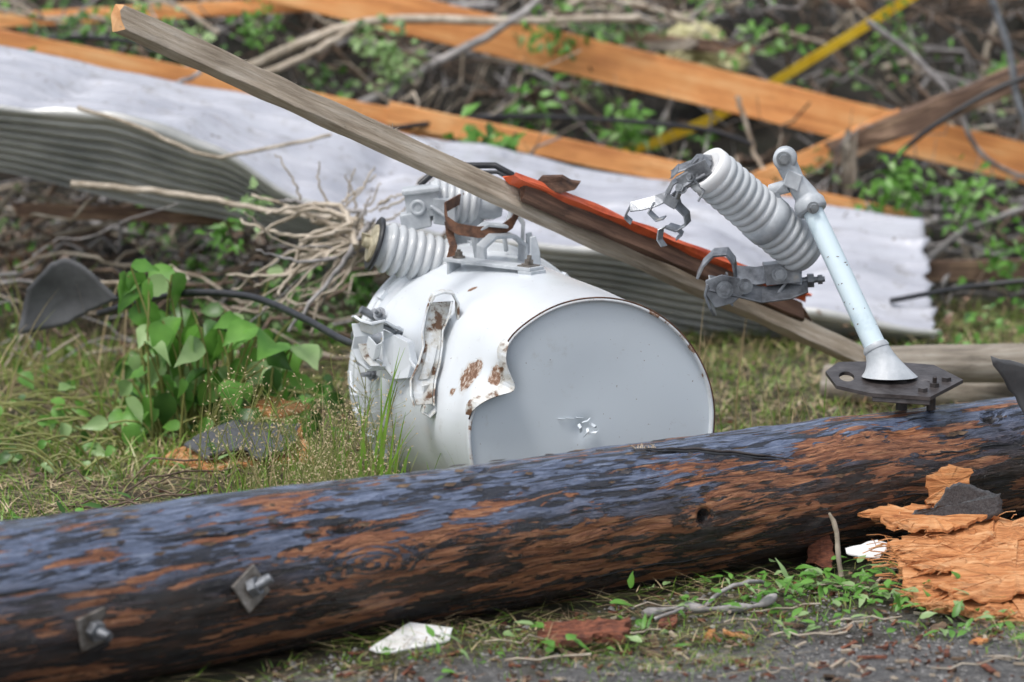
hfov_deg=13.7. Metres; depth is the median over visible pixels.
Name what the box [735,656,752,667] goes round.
wood scrap
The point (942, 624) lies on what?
wood scrap
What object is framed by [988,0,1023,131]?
dark rope
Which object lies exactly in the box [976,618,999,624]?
wood scrap
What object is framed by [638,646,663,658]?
wood scrap
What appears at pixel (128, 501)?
twigs
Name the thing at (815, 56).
yellow strap
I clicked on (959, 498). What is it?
roof shingle
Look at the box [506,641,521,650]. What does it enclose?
wood scrap
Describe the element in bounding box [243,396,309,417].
wood scrap
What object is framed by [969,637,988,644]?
wood scrap
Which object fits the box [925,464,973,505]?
bark chunk
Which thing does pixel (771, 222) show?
fuse cutout
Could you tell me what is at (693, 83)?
lumber beam
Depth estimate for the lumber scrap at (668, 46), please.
10.13 m
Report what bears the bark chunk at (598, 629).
on the ground at (766, 138)
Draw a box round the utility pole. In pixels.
[0,396,1023,681]
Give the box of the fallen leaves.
[0,364,1023,681]
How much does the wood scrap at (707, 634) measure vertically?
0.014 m
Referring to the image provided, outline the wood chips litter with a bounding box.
[123,390,1023,681]
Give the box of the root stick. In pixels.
[641,579,777,620]
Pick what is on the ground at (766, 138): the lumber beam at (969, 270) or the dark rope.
the lumber beam at (969, 270)
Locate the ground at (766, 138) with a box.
[0,0,1023,681]
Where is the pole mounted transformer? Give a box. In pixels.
[347,162,714,471]
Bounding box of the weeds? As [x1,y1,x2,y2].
[1,328,1023,681]
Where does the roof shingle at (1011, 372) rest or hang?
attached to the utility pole
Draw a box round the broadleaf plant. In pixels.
[0,259,343,484]
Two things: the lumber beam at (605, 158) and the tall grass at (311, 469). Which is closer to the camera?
the tall grass at (311, 469)
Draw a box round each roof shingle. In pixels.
[18,258,118,333]
[184,420,300,462]
[912,482,1003,522]
[991,356,1023,412]
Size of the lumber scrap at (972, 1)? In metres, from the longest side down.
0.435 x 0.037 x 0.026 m
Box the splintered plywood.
[854,503,1023,626]
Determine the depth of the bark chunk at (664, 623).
6.58 m
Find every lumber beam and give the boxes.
[0,0,305,27]
[0,29,450,140]
[264,0,1023,183]
[386,101,913,217]
[752,108,899,181]
[924,259,1023,281]
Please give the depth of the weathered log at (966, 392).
8.32 m
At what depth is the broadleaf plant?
7.99 m
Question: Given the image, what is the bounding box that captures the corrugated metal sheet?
[0,45,942,342]
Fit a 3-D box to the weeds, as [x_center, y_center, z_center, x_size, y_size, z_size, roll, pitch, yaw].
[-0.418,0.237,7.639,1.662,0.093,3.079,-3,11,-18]
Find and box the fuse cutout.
[624,146,962,410]
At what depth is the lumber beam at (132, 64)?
9.63 m
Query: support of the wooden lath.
on the pole mounted transformer
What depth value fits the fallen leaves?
6.51 m
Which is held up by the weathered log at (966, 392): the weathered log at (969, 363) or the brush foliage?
the weathered log at (969, 363)
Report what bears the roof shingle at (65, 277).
on the ground at (766, 138)
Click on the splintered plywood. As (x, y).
(984, 559)
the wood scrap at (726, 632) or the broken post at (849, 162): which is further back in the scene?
the broken post at (849, 162)
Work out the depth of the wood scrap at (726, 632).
6.52 m
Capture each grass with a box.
[0,249,163,430]
[0,288,1023,681]
[142,298,847,501]
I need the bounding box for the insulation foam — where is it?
[655,22,750,72]
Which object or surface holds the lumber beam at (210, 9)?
on the brush pile branches
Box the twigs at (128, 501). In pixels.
[29,447,1023,673]
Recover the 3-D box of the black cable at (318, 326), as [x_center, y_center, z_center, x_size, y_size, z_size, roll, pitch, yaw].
[-0.502,-0.038,7.963,0.087,0.090,0.849,-8,13,-39]
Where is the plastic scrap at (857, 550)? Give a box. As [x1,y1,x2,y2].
[845,540,887,558]
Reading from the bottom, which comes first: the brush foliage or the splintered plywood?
the splintered plywood
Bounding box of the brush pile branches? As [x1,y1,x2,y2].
[0,0,1023,372]
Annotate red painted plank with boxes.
[503,172,811,321]
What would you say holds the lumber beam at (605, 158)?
on the brush pile branches
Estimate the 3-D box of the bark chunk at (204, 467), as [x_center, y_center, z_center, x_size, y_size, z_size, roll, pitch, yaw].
[-0.464,0.194,7.860,0.259,0.053,0.321,7,12,35]
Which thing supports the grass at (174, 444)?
on the ground at (766, 138)
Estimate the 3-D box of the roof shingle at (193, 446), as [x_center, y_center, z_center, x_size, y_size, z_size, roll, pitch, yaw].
[-0.481,0.181,7.829,0.181,0.046,0.217,9,13,41]
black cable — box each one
[40,35,1023,302]
[96,289,352,346]
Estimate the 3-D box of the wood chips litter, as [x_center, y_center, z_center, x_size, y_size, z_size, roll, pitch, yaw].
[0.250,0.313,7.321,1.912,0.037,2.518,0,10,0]
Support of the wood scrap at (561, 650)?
on the ground at (766, 138)
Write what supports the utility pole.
on the ground at (766, 138)
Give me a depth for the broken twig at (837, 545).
6.93 m
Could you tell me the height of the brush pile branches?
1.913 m
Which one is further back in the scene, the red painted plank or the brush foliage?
the brush foliage
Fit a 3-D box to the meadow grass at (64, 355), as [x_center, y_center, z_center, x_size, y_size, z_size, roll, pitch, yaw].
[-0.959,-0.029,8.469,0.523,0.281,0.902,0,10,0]
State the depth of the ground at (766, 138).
9.13 m
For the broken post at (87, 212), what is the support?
on the brush pile branches
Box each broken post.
[11,203,248,227]
[824,61,1023,165]
[841,128,859,199]
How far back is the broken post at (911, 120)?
9.77 m
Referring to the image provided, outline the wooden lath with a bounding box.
[111,4,864,361]
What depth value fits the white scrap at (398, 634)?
6.44 m
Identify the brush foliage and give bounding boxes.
[0,0,1023,359]
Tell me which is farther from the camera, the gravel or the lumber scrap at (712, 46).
the lumber scrap at (712, 46)
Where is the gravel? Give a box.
[261,581,1023,681]
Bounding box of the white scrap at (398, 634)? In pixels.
[369,622,452,653]
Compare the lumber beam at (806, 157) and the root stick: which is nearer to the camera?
the root stick
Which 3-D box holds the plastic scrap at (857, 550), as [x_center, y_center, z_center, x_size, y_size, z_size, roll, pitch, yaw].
[0.586,0.342,6.995,0.080,0.023,0.041,0,10,0]
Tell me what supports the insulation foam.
on the brush pile branches
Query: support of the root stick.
on the ground at (766, 138)
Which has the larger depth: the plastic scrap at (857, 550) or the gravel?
the plastic scrap at (857, 550)
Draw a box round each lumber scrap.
[482,39,698,64]
[611,30,757,55]
[829,0,875,13]
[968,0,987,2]
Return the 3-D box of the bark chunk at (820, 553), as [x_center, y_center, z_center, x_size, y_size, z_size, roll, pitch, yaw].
[0.507,0.341,7.011,0.048,0.062,0.070,0,10,0]
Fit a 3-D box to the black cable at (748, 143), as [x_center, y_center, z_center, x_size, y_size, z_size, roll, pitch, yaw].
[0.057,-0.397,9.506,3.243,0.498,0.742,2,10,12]
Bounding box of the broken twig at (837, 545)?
[828,512,843,576]
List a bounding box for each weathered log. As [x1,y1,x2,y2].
[820,364,1014,406]
[865,343,1023,382]
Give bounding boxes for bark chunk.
[158,416,315,472]
[537,617,630,647]
[658,614,677,630]
[805,535,834,567]
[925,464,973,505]
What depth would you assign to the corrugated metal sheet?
9.08 m
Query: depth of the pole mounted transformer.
7.19 m
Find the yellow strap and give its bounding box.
[623,0,914,152]
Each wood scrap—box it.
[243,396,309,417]
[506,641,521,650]
[557,647,581,659]
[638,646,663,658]
[704,629,714,638]
[723,628,751,638]
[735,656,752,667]
[929,621,946,633]
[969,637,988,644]
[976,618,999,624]

